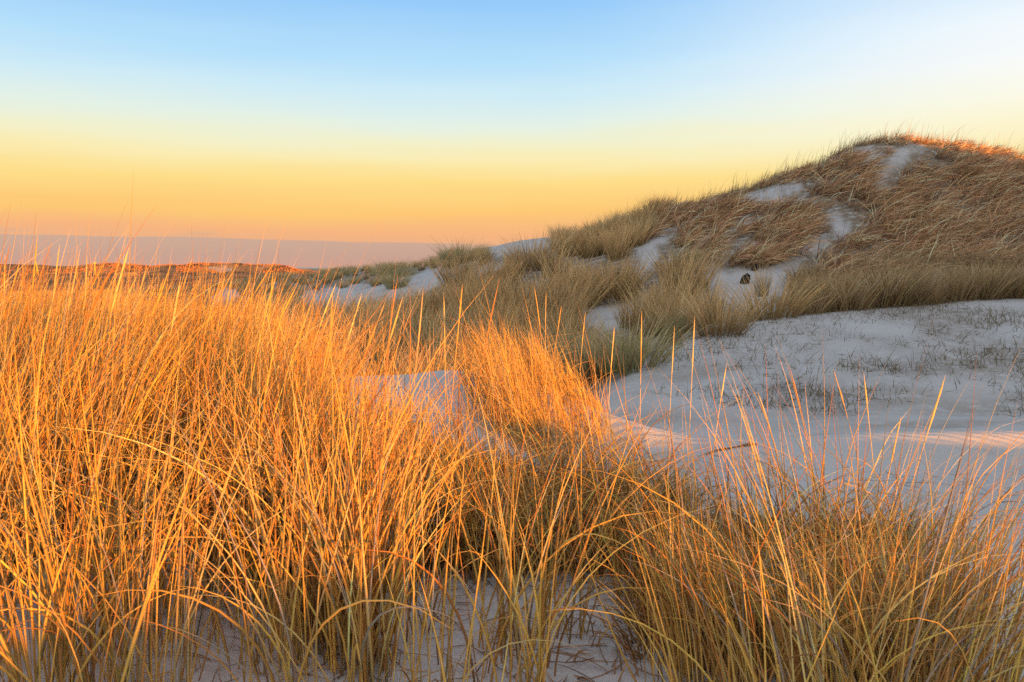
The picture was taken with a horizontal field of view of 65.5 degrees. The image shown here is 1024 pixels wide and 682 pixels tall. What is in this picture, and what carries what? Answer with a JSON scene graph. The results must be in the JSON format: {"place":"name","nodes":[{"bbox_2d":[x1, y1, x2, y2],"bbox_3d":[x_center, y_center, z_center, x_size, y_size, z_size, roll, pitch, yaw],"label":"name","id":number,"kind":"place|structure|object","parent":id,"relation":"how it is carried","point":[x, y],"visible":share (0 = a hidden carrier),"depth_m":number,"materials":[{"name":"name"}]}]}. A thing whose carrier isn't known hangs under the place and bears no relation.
{"place":"outdoors","nodes":[
{"label":"outdoors","id":0,"kind":"place"},
{"bbox_2d":[0,171,578,681],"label":"marram grass","id":1,"kind":"structure","parent":0,"point":[54,381],"depth_m":2.21,"materials":[{"name":"plant"}]},
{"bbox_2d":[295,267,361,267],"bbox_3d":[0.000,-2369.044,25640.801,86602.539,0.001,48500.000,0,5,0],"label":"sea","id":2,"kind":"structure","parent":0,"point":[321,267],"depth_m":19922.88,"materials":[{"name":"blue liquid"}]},
{"bbox_2d":[0,141,1023,681],"bbox_3d":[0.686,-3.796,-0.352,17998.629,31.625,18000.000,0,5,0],"label":"dunes","id":3,"kind":"structure","parent":0,"point":[834,349],"depth_m":9.29,"materials":[{"name":"beige sand"}]},
{"bbox_2d":[0,262,318,275],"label":"heath grass","id":4,"kind":"structure","parent":3,"relation":"on","point":[199,263],"depth_m":331.38,"materials":[{"name":"plant"}]},
{"bbox_2d":[45,264,512,676],"bbox_3d":[-0.592,0.267,2.507,1.212,1.056,1.862,0,5,0],"label":"marram clump","id":5,"kind":"object","parent":3,"relation":"on","point":[345,538],"visible":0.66,"depth_m":2.04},
{"bbox_2d":[0,192,740,386],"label":"dune grass","id":6,"kind":"structure","parent":3,"relation":"on","point":[566,301],"depth_m":22.95,"materials":[{"name":"beige plant"}]},
{"bbox_2d":[365,257,425,278],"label":"marram tussock","id":7,"kind":"object","parent":3,"relation":"on","point":[385,273],"visible":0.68,"depth_m":50.93,"materials":[{"name":"plant"}]},
{"bbox_2d":[376,267,416,288],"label":"marram tussock","id":8,"kind":"object","parent":3,"relation":"on","point":[387,284],"visible":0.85,"depth_m":42.64,"materials":[{"name":"green plant"}]},
{"bbox_2d":[304,280,512,451],"bbox_3d":[-0.534,0.168,4.106,1.119,1.042,1.817,0,5,0],"label":"marram clump","id":9,"kind":"object","parent":3,"relation":"on","point":[410,392],"visible":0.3,"depth_m":4.40,"materials":[{"name":"orange plant"}]},
{"bbox_2d":[422,246,494,286],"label":"marram tussock","id":10,"kind":"object","parent":3,"relation":"on","point":[451,268],"visible":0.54,"depth_m":34.89,"materials":[{"name":"plant"}]},
{"bbox_2d":[426,236,492,263],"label":"marram tussock","id":11,"kind":"object","parent":3,"relation":"on","point":[457,253],"visible":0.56,"depth_m":46.00,"materials":[{"name":"green plant"}]},
{"bbox_2d":[257,370,715,681],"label":"marram clump","id":12,"kind":"object","parent":3,"relation":"on","point":[541,609],"visible":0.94,"depth_m":1.86,"materials":[{"name":"yellow plant"}]},
{"bbox_2d":[427,281,646,462],"bbox_3d":[0.167,0.139,5.732,1.621,1.403,1.966,0,5,0],"label":"marram clump","id":13,"kind":"object","parent":3,"relation":"on","point":[534,378],"visible":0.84,"depth_m":5.57,"materials":[{"name":"orange plant"}]},
{"bbox_2d":[495,227,582,270],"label":"marram tussock","id":14,"kind":"object","parent":3,"relation":"on","point":[533,259],"visible":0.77,"depth_m":30.97,"materials":[{"name":"plant"}]},
{"bbox_2d":[327,314,765,590],"bbox_3d":[0.080,0.385,3.005,1.885,1.028,1.762,0,5,0],"label":"marram clump","id":15,"kind":"object","parent":3,"relation":"on","point":[477,467],"visible":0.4,"depth_m":2.78,"materials":[{"name":"orange plant"}]},
{"bbox_2d":[509,315,611,360],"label":"marram tussock","id":16,"kind":"object","parent":3,"relation":"on","point":[559,335],"visible":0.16,"depth_m":16.05,"materials":[{"name":"plant"}]},
{"bbox_2d":[538,261,625,309],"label":"marram tussock","id":17,"kind":"object","parent":3,"relation":"on","point":[598,297],"visible":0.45,"depth_m":24.20,"materials":[{"name":"green plant"}]},
{"bbox_2d":[572,248,662,302],"bbox_3d":[3.203,-2.091,25.043,3.211,1.761,3.298,-1,6,-16],"label":"marram tussock","id":18,"kind":"object","parent":3,"relation":"on","point":[624,290],"visible":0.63,"depth_m":24.79,"materials":[{"name":"plant"}]},
{"bbox_2d":[606,292,652,328],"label":"marram tussock","id":19,"kind":"object","parent":3,"relation":"on","point":[622,319],"visible":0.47,"depth_m":20.61,"materials":[{"name":"plant"}]},
{"bbox_2d":[561,298,720,376],"bbox_3d":[1.827,-0.081,12.269,2.229,1.179,2.265,-1,5,-14],"label":"marram tussock","id":20,"kind":"object","parent":3,"relation":"on","point":[648,349],"visible":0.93,"depth_m":12.09,"materials":[{"name":"plant"}]},
{"bbox_2d":[632,277,725,323],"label":"marram tussock","id":21,"kind":"object","parent":3,"relation":"on","point":[669,296],"visible":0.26,"depth_m":19.25,"materials":[{"name":"green plant"}]},
{"bbox_2d":[663,236,715,270],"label":"marram tussock","id":22,"kind":"object","parent":3,"relation":"on","point":[694,257],"visible":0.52,"depth_m":27.00,"materials":[{"name":"green plant"}]},
{"bbox_2d":[672,279,781,338],"bbox_3d":[3.427,-0.575,12.976,1.746,1.026,2.049,-1,5,-11],"label":"marram tussock","id":23,"kind":"object","parent":3,"relation":"on","point":[712,329],"visible":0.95,"depth_m":12.89,"materials":[{"name":"plant"}]},
{"bbox_2d":[706,443,756,454],"bbox_3d":[1.422,0.674,5.156,0.373,0.103,0.019,-1,5,-14],"label":"driftwood stick","id":24,"kind":"object","parent":3,"relation":"on","point":[734,447],"visible":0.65,"depth_m":5.16,"materials":[{"name":"brown wood"}]},
{"bbox_2d":[740,273,750,283],"bbox_3d":[7.316,-1.883,24.951,0.324,0.512,0.343,0,5,0],"label":"black lump","id":25,"kind":"object","parent":3,"relation":"on","point":[747,280],"visible":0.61,"depth_m":24.86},
{"bbox_2d":[751,262,757,270],"bbox_3d":[8.029,-2.421,26.408,0.230,0.399,0.344,0,5,0],"label":"black lump","id":26,"kind":"object","parent":3,"relation":"on","point":[753,266],"visible":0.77,"depth_m":26.30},
{"bbox_2d":[750,258,776,296],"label":"marram tussock","id":27,"kind":"object","parent":3,"relation":"on","point":[768,284],"visible":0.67,"depth_m":22.46,"materials":[{"name":"beige plant"}]},
{"bbox_2d":[518,316,1023,681],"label":"marram clump","id":28,"kind":"object","parent":3,"relation":"on","point":[741,645],"visible":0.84,"depth_m":1.84,"materials":[{"name":"yellow plant"}]},
{"bbox_2d":[709,260,841,321],"bbox_3d":[4.573,-0.873,13.909,2.177,1.086,2.179,-4,7,-36],"label":"marram tussock","id":29,"kind":"object","parent":3,"relation":"on","point":[781,308],"visible":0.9,"depth_m":13.82,"materials":[{"name":"plant"}]},
{"bbox_2d":[565,116,1023,234],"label":"crest grass","id":30,"kind":"structure","parent":3,"relation":"on","point":[844,145],"depth_m":38.29,"materials":[{"name":"beige plant"}]},
{"bbox_2d":[618,283,1023,416],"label":"grass sprouts","id":31,"kind":"object","parent":3,"relation":"on","point":[894,367],"depth_m":11.26,"materials":[{"name":"plant"}]},
{"bbox_2d":[639,130,1023,278],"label":"thatch grass","id":32,"kind":"structure","parent":3,"relation":"on","point":[936,223],"depth_m":30.98,"materials":[{"name":"brown plant"}]},
{"bbox_2d":[649,331,1023,681],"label":"marram clump","id":33,"kind":"object","parent":3,"relation":"on","point":[952,591],"visible":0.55,"depth_m":1.70,"materials":[{"name":"yellow plant"}]},
{"bbox_2d":[0,0,1023,266],"label":"sky","id":34,"kind":"structure","parent":0,"point":[411,123],"materials":[{"name":"blue"}]},
{"bbox_2d":[2,386,1023,681],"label":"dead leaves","id":35,"kind":"object","parent":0,"point":[624,638],"visible":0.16,"depth_m":2.58,"materials":[{"name":"brown plant"}]},
{"bbox_2d":[700,241,1023,315],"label":"reedy grass","id":36,"kind":"structure","parent":0,"point":[874,289],"depth_m":14.85,"materials":[{"name":"plant"}]}
]}

